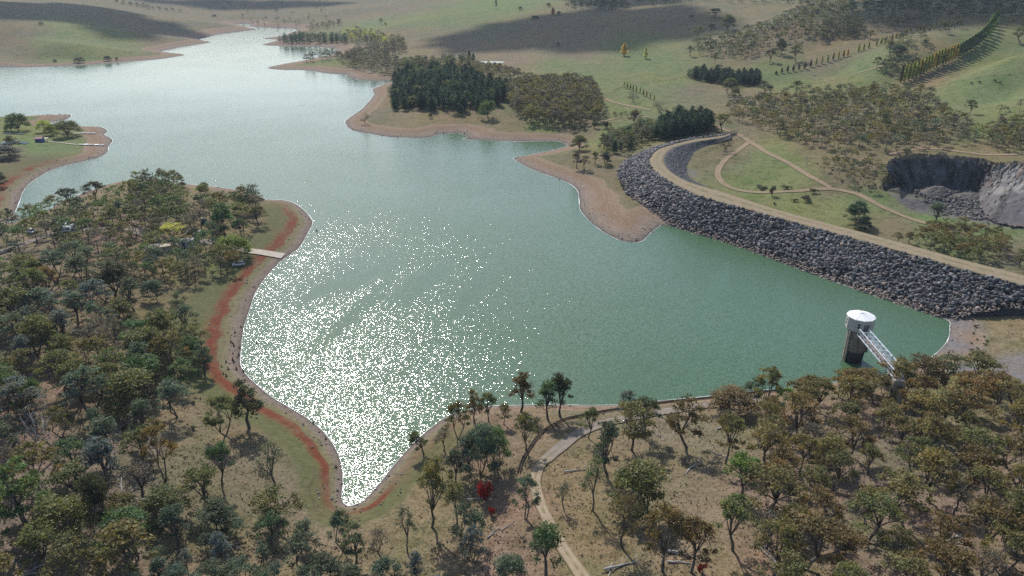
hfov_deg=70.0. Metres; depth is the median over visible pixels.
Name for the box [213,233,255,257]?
willow tree
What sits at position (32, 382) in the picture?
gum tree
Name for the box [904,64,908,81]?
poplar tree
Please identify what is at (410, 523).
gum tree
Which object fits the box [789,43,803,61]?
gum tree
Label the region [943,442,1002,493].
gum tree
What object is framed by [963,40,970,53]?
poplar tree
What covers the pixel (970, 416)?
gum tree
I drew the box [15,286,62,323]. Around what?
gum tree
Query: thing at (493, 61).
pond
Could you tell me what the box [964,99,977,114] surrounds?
gum tree
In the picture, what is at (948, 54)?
poplar tree
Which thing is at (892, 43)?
gum tree
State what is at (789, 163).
track
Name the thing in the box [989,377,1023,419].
gum tree
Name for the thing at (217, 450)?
gum tree
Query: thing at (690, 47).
gum tree
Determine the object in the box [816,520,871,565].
gum tree
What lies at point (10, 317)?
gum tree
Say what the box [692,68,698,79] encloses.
pine tree
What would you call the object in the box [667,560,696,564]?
fallen log
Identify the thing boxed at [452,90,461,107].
pine tree
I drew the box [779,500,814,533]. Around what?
gum tree
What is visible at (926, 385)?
gum tree
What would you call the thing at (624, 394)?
gum tree
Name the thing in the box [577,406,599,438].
gum tree
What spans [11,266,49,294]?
gum tree
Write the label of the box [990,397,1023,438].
gum tree
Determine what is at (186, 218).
gum tree
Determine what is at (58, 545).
gum tree
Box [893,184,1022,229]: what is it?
quarry rubble
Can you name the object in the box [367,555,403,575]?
gum tree
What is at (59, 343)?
gum tree
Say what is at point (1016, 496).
gum tree
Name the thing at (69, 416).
gum tree
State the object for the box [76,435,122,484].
gum tree
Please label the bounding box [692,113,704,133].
pine tree
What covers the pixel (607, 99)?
track
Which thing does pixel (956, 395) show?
gum tree
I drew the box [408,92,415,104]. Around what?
pine tree
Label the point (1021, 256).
gum tree
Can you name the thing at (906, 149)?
gum tree
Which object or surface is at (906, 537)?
gum tree
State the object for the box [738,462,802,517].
gum tree
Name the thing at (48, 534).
gum tree
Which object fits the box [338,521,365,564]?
gum tree
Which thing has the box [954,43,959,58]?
poplar tree
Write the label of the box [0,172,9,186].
gum tree
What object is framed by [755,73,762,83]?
pine tree
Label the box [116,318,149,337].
gum tree
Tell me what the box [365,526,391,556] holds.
gum tree
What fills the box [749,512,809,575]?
gum tree
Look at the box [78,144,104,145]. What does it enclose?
jetty
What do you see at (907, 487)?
gum tree
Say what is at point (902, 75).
poplar tree
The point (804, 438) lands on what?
gum tree
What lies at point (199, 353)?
gum tree
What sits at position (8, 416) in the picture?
gum tree
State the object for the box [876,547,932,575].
gum tree
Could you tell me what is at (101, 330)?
gum tree
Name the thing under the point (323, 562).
gum tree
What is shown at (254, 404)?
gum tree
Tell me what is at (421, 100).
pine tree
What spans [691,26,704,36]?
gum tree
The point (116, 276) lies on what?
gum tree
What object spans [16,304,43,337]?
gum tree
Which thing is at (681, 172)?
gravel slope
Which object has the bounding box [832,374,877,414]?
gum tree
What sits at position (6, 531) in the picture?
gum tree
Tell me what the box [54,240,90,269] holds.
gum tree
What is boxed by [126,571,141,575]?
gum tree
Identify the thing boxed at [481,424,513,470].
gum tree
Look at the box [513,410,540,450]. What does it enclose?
gum tree
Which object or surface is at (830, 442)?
gum tree
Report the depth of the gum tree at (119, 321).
223.84 m
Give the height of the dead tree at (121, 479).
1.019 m
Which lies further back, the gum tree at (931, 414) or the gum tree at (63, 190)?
the gum tree at (63, 190)
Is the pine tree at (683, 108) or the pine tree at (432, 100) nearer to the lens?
the pine tree at (683, 108)
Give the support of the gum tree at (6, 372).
on the ground
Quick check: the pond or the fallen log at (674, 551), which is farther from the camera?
the pond
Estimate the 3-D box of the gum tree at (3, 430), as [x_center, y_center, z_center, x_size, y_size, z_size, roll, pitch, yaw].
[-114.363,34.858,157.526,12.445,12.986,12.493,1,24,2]
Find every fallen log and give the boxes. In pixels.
[26,554,55,572]
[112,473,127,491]
[564,464,586,471]
[604,552,641,570]
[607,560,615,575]
[667,548,706,560]
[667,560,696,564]
[686,460,703,473]
[758,545,775,561]
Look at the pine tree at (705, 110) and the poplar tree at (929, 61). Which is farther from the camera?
the poplar tree at (929, 61)
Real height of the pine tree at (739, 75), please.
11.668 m
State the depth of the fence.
588.42 m
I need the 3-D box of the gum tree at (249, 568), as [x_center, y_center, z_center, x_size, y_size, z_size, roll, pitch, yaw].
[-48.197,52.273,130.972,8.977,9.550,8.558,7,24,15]
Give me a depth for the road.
310.55 m
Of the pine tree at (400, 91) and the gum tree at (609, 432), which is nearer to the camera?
the gum tree at (609, 432)
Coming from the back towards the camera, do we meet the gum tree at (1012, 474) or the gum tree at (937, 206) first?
the gum tree at (937, 206)
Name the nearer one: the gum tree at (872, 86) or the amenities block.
the amenities block
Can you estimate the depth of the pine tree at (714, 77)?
679.00 m
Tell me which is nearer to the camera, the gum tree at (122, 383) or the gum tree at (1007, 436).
the gum tree at (1007, 436)
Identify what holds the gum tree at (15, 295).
on the ground
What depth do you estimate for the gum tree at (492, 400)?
189.01 m
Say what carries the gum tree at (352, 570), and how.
on the ground
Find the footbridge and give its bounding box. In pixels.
[857,329,906,403]
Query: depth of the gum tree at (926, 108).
463.46 m
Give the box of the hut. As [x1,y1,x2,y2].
[34,137,44,142]
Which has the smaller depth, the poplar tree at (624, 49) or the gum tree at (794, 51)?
the gum tree at (794, 51)
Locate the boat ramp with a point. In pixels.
(268, 253)
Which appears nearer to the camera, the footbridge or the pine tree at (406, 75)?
the footbridge
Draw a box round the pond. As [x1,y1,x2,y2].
[481,61,502,62]
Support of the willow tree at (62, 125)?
on the ground
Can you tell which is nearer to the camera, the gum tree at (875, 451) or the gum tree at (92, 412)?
the gum tree at (875, 451)
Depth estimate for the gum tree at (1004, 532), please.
126.36 m
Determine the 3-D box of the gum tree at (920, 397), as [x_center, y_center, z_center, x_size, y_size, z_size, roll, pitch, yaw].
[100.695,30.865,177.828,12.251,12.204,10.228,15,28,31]
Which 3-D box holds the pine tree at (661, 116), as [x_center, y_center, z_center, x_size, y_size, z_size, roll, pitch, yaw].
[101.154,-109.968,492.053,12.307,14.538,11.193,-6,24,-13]
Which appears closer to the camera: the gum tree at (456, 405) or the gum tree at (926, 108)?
the gum tree at (456, 405)
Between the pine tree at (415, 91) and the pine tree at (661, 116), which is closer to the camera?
the pine tree at (661, 116)
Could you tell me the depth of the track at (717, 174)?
371.79 m
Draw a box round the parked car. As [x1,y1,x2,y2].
[232,260,244,266]
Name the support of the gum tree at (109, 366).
on the ground
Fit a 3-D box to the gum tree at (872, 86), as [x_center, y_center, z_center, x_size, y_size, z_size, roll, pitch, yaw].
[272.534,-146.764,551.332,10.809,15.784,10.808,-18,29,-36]
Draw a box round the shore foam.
[4,25,949,504]
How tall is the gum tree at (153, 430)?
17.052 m
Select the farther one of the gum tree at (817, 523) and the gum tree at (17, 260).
the gum tree at (17, 260)
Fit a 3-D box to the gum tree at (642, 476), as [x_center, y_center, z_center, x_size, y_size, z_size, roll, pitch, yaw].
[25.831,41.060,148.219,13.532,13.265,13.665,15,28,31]
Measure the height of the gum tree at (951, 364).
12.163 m
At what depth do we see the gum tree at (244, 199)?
346.39 m
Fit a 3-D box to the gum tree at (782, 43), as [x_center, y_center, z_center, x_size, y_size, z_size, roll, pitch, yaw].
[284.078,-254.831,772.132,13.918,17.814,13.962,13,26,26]
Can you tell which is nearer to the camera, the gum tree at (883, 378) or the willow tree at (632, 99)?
the gum tree at (883, 378)
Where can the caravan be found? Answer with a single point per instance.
(67, 228)
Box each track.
[530,456,590,575]
[540,395,767,461]
[560,116,649,131]
[596,94,651,109]
[713,124,831,187]
[714,141,963,233]
[816,65,884,81]
[886,147,1023,155]
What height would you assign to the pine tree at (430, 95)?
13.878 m
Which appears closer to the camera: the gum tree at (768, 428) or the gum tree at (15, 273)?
the gum tree at (768, 428)
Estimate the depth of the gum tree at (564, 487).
151.85 m
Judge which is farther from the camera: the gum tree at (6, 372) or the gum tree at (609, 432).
the gum tree at (6, 372)
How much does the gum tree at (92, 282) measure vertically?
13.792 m
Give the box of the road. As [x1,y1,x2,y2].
[0,225,248,253]
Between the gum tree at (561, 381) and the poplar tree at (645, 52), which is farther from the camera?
the poplar tree at (645, 52)
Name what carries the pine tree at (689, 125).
on the ground
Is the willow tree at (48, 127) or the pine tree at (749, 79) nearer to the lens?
the willow tree at (48, 127)
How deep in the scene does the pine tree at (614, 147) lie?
450.05 m
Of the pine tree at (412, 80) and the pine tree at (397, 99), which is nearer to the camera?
the pine tree at (397, 99)
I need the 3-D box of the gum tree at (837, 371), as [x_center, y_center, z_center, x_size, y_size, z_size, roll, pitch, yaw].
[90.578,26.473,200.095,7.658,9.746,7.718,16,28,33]
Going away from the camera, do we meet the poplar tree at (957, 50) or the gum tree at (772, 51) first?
the poplar tree at (957, 50)
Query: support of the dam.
on the ground
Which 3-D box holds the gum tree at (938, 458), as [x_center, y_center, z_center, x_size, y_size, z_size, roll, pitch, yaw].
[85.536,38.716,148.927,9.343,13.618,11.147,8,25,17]
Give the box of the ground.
[0,0,1023,575]
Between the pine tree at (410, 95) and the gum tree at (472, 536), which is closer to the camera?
the gum tree at (472, 536)
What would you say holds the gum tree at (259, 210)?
on the ground
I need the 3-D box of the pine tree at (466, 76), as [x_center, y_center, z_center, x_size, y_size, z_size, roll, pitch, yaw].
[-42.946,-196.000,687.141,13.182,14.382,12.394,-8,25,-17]
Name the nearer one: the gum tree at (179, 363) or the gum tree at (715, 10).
the gum tree at (179, 363)
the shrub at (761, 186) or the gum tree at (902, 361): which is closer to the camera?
the gum tree at (902, 361)
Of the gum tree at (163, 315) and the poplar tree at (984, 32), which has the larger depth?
the poplar tree at (984, 32)
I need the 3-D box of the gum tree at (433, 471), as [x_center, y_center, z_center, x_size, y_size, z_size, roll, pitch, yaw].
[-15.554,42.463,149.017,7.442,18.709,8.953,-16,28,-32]
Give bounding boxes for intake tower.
[842,310,875,363]
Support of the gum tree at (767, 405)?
on the ground
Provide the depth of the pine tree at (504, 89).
610.48 m
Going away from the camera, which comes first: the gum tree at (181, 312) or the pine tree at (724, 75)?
the gum tree at (181, 312)
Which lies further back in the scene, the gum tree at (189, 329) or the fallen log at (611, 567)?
the gum tree at (189, 329)
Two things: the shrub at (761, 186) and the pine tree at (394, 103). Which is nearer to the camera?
the shrub at (761, 186)
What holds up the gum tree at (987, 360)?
on the ground
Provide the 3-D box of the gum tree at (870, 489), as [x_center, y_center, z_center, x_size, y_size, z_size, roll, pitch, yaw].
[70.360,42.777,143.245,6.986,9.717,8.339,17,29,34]
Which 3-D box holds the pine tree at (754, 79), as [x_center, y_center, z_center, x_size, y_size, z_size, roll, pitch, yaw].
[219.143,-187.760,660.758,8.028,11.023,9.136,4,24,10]
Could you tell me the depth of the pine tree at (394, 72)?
752.11 m
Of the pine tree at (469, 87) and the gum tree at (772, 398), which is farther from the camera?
the pine tree at (469, 87)
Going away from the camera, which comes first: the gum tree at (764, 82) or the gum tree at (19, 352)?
the gum tree at (19, 352)
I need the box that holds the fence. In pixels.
[764,73,1005,86]
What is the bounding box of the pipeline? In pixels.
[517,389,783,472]
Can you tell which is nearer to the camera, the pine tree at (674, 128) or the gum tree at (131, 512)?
the gum tree at (131, 512)
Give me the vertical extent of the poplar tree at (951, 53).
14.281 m
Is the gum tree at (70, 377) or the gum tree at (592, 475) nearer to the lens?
the gum tree at (592, 475)
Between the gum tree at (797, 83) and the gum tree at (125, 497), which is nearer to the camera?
the gum tree at (125, 497)
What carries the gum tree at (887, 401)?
on the ground
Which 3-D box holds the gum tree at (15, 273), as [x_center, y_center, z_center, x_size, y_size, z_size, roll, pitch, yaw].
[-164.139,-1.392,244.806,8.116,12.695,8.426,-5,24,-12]
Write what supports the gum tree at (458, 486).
on the ground
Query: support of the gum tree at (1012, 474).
on the ground
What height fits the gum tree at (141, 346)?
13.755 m
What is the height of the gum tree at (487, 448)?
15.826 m
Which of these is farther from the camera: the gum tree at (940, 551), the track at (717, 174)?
the track at (717, 174)
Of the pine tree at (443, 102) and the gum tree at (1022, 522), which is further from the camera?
the pine tree at (443, 102)
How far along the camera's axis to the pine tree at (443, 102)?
588.43 m
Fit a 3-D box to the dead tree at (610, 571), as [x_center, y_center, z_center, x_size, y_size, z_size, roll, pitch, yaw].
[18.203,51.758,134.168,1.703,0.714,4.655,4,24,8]
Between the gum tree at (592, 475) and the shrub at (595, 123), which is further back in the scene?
the shrub at (595, 123)
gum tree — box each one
[0,145,23,158]
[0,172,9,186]
[0,272,11,283]
[0,286,41,329]
[0,302,8,322]
[0,310,32,341]
[0,348,34,378]
[0,361,27,410]
[0,374,49,425]
[0,413,22,447]
[0,419,23,442]
[0,441,20,484]
[0,454,52,530]
[0,509,12,542]
[0,551,25,575]
[3,135,19,147]
[6,252,50,289]
[6,267,31,299]
[6,334,36,369]
[6,439,62,493]
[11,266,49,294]
[12,312,70,358]
[12,517,75,570]
[14,376,51,410]
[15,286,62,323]
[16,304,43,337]
[21,492,99,553]
[29,265,58,291]
[32,348,83,389]
[35,248,71,284]
[36,530,105,575]
[39,404,75,437]
[40,459,93,502]
[41,308,78,342]
[42,333,79,366]
[48,434,95,467]
[50,356,94,400]
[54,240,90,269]
[55,187,79,208]
[58,364,111,409]
[59,289,88,323]
[61,254,95,289]
[67,245,101,276]
[67,335,115,376]
[72,471,120,520]
[76,320,119,360]
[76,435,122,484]
[77,278,114,315]
[78,180,105,195]
[81,312,116,346]
[81,406,104,429]
[85,415,122,458]
[85,517,157,575]
[88,258,140,296]
[90,345,130,372]
[91,362,121,396]
[92,500,151,562]
[96,367,153,416]
[98,490,139,517]
[103,296,140,324]
[103,308,123,338]
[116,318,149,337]
[116,423,161,461]
[118,277,139,311]
[118,324,173,361]
[118,351,167,395]
[120,459,164,499]
[122,340,157,380]
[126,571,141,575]
[127,398,155,437]
[134,482,197,531]
[137,418,177,481]
[139,278,165,298]
[143,305,188,346]
[147,556,169,575]
[148,329,189,373]
[152,377,191,417]
[155,502,189,545]
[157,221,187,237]
[161,560,193,575]
[166,357,196,388]
[167,302,199,335]
[168,290,189,323]
[173,333,210,364]
[175,465,218,504]
[180,209,199,237]
[180,322,211,347]
[188,339,214,374]
[191,495,239,537]
[191,557,230,575]
[199,440,234,484]
[202,393,240,436]
[207,201,237,235]
[209,530,230,565]
[218,553,268,575]
[228,378,264,428]
[230,217,250,235]
[235,193,259,211]
[244,483,306,527]
[248,205,268,225]
[252,438,287,485]
[253,509,289,543]
[256,560,282,575]
[282,528,322,569]
[292,517,318,543]
[292,564,321,575]
[307,549,342,575]
[326,507,353,551]
[336,561,366,575]
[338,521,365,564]
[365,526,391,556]
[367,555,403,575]
[392,503,418,551]
[408,430,427,454]
[408,550,423,575]
[416,453,456,527]
[433,424,452,450]
[442,480,465,523]
[443,449,464,481]
[444,400,470,439]
[448,501,485,545]
[456,432,480,464]
[457,524,484,561]
[460,419,501,478]
[464,389,483,423]
[479,392,496,421]
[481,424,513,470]
[492,552,527,575]
[494,402,511,424]
[506,371,536,412]
[511,473,540,519]
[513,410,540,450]
[527,519,564,575]
[535,379,558,419]
[549,372,573,416]
[556,482,570,508]
[571,151,580,167]
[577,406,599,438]
[579,155,589,169]
[579,455,607,510]
[592,151,598,161]
[592,419,619,474]
[600,152,611,163]
[602,455,673,522]
[607,488,641,546]
[613,399,656,450]
[616,389,637,420]
[628,109,641,122]
[629,396,662,434]
[638,499,691,572]
[663,393,713,447]
[677,513,720,573]
[687,45,694,52]
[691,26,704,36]
[705,381,757,422]
[707,8,722,17]
[713,113,732,131]
[713,491,761,551]
[715,410,748,463]
[720,14,737,29]
[721,77,736,93]
[722,449,764,494]
[728,86,741,97]
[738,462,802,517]
[742,377,764,402]
[744,507,784,548]
[745,420,795,461]
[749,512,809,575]
[751,411,789,447]
[751,548,811,575]
[752,365,783,409]
[752,399,781,420]
[753,393,784,418]
[758,80,770,91]
[762,443,801,476]
[762,456,796,500]
[764,49,777,60]
[773,503,849,570]
[775,38,786,54]
[777,391,822,435]
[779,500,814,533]
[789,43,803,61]
[789,81,803,88]
[789,385,823,420]
[790,431,822,472]
[793,377,816,394]
[794,482,846,520]
[795,376,837,407]
[796,465,833,501]
[797,419,827,454]
[811,431,858,473]
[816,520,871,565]
[817,32,826,42]
[820,446,859,490]
[824,400,863,434]
[829,560,871,575]
[830,367,855,397]
[831,413,877,455]
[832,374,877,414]
[835,367,872,399]
[843,199,870,222]
[844,489,904,542]
[848,367,879,389]
[852,215,872,230]
[852,482,888,523]
[857,442,888,474]
[863,371,898,405]
[864,83,879,94]
[869,353,920,389]
[873,400,905,438]
[874,397,898,425]
[875,466,918,503]
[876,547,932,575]
[879,523,917,564]
[881,472,938,525]
[882,412,926,451]
[886,40,895,50]
[889,44,907,53]
[892,231,903,241]
[893,435,938,472]
[898,352,954,394]
[899,372,941,414]
[899,388,953,419]
[902,147,912,153]
[905,231,913,242]
[910,444,962,502]
[912,416,959,462]
[912,536,982,575]
[917,410,957,437]
[919,106,930,119]
[920,508,975,560]
[923,386,970,422]
[925,350,974,387]
[928,201,946,222]
[943,423,981,459]
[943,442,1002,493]
[945,482,974,516]
[946,370,999,408]
[950,384,997,423]
[953,426,1007,475]
[955,409,983,429]
[956,461,1009,510]
[959,350,1010,384]
[960,493,1023,553]
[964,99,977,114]
[966,545,1013,575]
[978,521,1023,574]
[981,369,1017,407]
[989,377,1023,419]
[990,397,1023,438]
[991,483,1023,541]
[994,432,1023,485]
[997,434,1018,459]
[1000,462,1023,491]
[1008,409,1023,432]
[1012,27,1023,42]
[1015,248,1023,267]
[1018,515,1023,532]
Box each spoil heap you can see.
[918,186,956,197]
[946,192,980,202]
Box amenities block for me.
[179,238,195,247]
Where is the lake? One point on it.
(410, 286)
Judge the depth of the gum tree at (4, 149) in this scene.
448.75 m
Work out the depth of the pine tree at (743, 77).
656.90 m
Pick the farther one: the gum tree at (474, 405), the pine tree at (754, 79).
the pine tree at (754, 79)
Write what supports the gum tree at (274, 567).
on the ground
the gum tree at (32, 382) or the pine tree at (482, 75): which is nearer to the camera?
the gum tree at (32, 382)
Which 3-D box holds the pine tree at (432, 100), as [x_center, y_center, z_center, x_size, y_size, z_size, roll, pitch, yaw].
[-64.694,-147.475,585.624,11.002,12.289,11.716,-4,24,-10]
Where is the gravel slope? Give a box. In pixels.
[665,135,730,189]
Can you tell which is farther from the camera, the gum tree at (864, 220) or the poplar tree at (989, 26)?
the poplar tree at (989, 26)
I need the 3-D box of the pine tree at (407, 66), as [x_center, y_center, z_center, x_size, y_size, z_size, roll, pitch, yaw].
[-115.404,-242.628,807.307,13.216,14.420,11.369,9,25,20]
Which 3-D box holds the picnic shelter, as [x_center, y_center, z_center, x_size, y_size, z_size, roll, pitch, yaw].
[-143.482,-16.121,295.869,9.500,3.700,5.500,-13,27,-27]
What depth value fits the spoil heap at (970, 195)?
358.90 m
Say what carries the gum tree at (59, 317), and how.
on the ground
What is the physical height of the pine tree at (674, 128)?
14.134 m
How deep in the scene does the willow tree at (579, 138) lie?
467.56 m
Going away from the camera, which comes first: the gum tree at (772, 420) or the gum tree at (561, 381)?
the gum tree at (772, 420)
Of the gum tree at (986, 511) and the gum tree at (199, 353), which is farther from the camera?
the gum tree at (199, 353)
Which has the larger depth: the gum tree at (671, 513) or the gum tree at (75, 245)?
the gum tree at (75, 245)
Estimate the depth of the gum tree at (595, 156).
432.75 m
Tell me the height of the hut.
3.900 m
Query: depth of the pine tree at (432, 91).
610.11 m
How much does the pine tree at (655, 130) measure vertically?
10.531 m
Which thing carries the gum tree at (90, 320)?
on the ground
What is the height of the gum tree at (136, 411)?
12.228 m
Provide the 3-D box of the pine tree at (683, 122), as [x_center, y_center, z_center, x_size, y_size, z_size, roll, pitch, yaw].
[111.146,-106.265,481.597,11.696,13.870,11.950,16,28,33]
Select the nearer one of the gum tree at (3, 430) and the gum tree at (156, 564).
the gum tree at (156, 564)
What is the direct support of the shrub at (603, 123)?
on the ground
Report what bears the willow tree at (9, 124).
on the ground
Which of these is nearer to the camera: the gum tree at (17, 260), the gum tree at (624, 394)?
the gum tree at (624, 394)
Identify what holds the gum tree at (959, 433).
on the ground
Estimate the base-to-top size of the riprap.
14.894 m
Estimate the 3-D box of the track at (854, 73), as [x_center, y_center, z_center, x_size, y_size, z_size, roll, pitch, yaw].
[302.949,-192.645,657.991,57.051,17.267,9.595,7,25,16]
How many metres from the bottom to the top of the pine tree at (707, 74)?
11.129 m
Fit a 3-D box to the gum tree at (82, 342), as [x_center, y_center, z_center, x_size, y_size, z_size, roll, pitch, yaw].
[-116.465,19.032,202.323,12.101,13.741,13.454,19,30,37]
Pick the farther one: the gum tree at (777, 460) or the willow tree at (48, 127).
the willow tree at (48, 127)
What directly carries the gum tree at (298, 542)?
on the ground
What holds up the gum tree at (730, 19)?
on the ground
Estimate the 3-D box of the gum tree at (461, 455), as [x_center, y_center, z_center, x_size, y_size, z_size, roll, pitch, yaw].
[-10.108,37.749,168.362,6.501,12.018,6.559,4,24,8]
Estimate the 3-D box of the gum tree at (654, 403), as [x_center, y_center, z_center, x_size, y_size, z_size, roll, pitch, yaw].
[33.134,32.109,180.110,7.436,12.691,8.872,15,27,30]
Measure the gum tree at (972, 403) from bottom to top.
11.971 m
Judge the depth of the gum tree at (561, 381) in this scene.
190.22 m
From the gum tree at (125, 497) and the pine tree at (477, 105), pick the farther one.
the pine tree at (477, 105)
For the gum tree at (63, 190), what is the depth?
354.75 m
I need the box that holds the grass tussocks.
[0,259,1023,575]
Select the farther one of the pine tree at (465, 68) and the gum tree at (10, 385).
the pine tree at (465, 68)
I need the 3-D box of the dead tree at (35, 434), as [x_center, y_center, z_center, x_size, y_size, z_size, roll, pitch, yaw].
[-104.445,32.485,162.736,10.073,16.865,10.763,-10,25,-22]
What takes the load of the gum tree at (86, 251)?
on the ground
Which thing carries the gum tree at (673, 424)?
on the ground
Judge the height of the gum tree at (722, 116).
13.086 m
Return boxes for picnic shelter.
[145,243,170,254]
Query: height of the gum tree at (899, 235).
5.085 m
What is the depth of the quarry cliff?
369.62 m
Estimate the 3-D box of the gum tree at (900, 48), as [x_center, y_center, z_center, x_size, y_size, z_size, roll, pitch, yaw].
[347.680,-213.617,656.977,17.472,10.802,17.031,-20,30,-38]
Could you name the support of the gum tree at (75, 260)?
on the ground
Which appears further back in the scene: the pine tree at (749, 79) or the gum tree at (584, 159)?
the pine tree at (749, 79)
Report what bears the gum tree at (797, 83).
on the ground
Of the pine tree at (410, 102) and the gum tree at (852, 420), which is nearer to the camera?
the gum tree at (852, 420)
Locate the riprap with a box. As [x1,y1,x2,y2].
[616,132,1023,321]
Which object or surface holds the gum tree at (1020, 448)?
on the ground
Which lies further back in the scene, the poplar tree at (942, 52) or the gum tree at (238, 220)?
the poplar tree at (942, 52)
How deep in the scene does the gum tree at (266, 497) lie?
151.53 m
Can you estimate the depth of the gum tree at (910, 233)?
304.32 m
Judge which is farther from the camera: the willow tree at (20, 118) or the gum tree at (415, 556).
the willow tree at (20, 118)
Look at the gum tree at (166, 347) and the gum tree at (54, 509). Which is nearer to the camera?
the gum tree at (54, 509)
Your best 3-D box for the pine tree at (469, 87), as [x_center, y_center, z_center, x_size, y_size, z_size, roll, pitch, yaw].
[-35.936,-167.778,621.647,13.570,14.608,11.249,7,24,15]
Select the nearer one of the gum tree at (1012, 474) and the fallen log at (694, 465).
the gum tree at (1012, 474)
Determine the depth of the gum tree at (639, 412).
170.45 m
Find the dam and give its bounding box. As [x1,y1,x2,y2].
[621,133,1023,318]
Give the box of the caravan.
[61,225,71,232]
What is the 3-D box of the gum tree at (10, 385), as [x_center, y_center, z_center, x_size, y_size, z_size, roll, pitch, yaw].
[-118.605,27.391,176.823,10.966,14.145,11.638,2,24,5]
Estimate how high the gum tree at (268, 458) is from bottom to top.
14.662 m
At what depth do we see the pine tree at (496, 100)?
594.66 m
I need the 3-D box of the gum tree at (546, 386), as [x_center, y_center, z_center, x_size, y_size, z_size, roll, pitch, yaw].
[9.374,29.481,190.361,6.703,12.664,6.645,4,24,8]
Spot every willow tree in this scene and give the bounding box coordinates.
[2,112,31,130]
[3,123,14,129]
[34,120,54,131]
[43,123,56,134]
[50,120,82,136]
[73,57,85,62]
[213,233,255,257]
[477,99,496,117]
[569,135,588,148]
[627,89,638,101]
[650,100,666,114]
[717,137,735,151]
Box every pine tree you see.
[387,84,398,97]
[390,71,396,81]
[390,95,401,105]
[390,97,398,109]
[396,88,404,101]
[399,97,409,110]
[402,73,409,83]
[403,62,409,69]
[404,94,411,106]
[407,77,417,84]
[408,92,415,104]
[411,87,418,98]
[413,91,427,108]
[424,92,435,106]
[425,97,437,109]
[428,86,437,97]
[435,76,442,88]
[435,96,441,106]
[439,98,446,108]
[445,91,451,106]
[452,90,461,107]
[455,81,465,90]
[457,104,464,114]
[459,95,468,110]
[461,63,469,73]
[462,72,470,83]
[464,82,474,95]
[468,94,476,106]
[470,73,478,83]
[473,95,482,110]
[474,86,486,98]
[478,72,485,79]
[482,91,494,103]
[485,77,491,89]
[488,81,500,92]
[492,87,501,104]
[499,83,510,99]
[611,140,618,152]
[627,138,635,148]
[651,124,660,138]
[653,114,666,125]
[655,121,670,139]
[659,115,669,128]
[667,118,683,138]
[670,105,688,112]
[676,116,687,133]
[684,116,693,134]
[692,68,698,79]
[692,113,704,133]
[697,105,703,112]
[701,108,710,118]
[701,115,711,132]
[703,71,711,80]
[703,110,717,127]
[709,71,717,81]
[719,73,729,85]
[737,73,743,83]
[738,73,748,85]
[745,74,752,85]
[752,74,757,85]
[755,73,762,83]
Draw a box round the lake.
[0,24,949,505]
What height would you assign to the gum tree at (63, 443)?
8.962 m
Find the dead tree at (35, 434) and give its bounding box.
[14,399,59,459]
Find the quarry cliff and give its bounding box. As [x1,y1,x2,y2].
[886,153,1023,226]
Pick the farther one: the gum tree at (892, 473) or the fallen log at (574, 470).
the fallen log at (574, 470)
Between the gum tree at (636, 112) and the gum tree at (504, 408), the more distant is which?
the gum tree at (636, 112)
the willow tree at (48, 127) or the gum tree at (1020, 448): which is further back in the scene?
the willow tree at (48, 127)
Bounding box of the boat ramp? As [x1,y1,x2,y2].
[245,248,284,257]
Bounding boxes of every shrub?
[476,480,492,501]
[488,506,494,514]
[569,125,578,130]
[591,121,599,127]
[600,121,611,127]
[696,563,708,573]
[756,184,767,188]
[769,185,775,194]
[801,194,811,200]
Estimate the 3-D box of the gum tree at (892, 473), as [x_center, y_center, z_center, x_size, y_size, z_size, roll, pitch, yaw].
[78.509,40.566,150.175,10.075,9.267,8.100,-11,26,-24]
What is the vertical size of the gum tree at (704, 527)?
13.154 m
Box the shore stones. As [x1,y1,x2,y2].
[1,114,982,523]
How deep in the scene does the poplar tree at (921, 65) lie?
618.21 m
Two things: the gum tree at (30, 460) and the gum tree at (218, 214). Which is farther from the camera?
the gum tree at (218, 214)
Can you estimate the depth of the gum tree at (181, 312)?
230.29 m
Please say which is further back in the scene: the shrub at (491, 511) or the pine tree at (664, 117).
the pine tree at (664, 117)
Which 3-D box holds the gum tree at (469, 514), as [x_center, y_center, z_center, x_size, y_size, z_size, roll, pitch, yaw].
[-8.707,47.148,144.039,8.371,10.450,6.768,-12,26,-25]
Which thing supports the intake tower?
in the lake
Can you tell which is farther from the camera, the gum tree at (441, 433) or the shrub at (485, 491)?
the gum tree at (441, 433)
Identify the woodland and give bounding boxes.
[0,0,1023,575]
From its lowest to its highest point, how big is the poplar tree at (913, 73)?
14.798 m
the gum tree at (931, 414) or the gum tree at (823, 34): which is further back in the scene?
the gum tree at (823, 34)
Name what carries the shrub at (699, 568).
on the ground
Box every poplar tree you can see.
[620,43,627,54]
[643,48,648,58]
[898,65,904,82]
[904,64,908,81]
[907,62,912,79]
[911,61,916,78]
[915,60,920,76]
[919,58,923,74]
[923,56,927,73]
[925,55,930,71]
[929,53,933,69]
[933,51,936,67]
[936,50,941,66]
[939,49,943,64]
[941,48,946,64]
[945,47,949,63]
[948,46,952,61]
[951,44,956,60]
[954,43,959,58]
[958,43,964,56]
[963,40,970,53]
[964,38,972,50]
[970,36,975,48]
[973,34,979,46]
[978,30,984,42]
[981,28,987,40]
[983,25,989,37]
[987,23,992,35]
[988,15,998,27]
[990,9,1000,19]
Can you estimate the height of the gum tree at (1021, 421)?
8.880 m

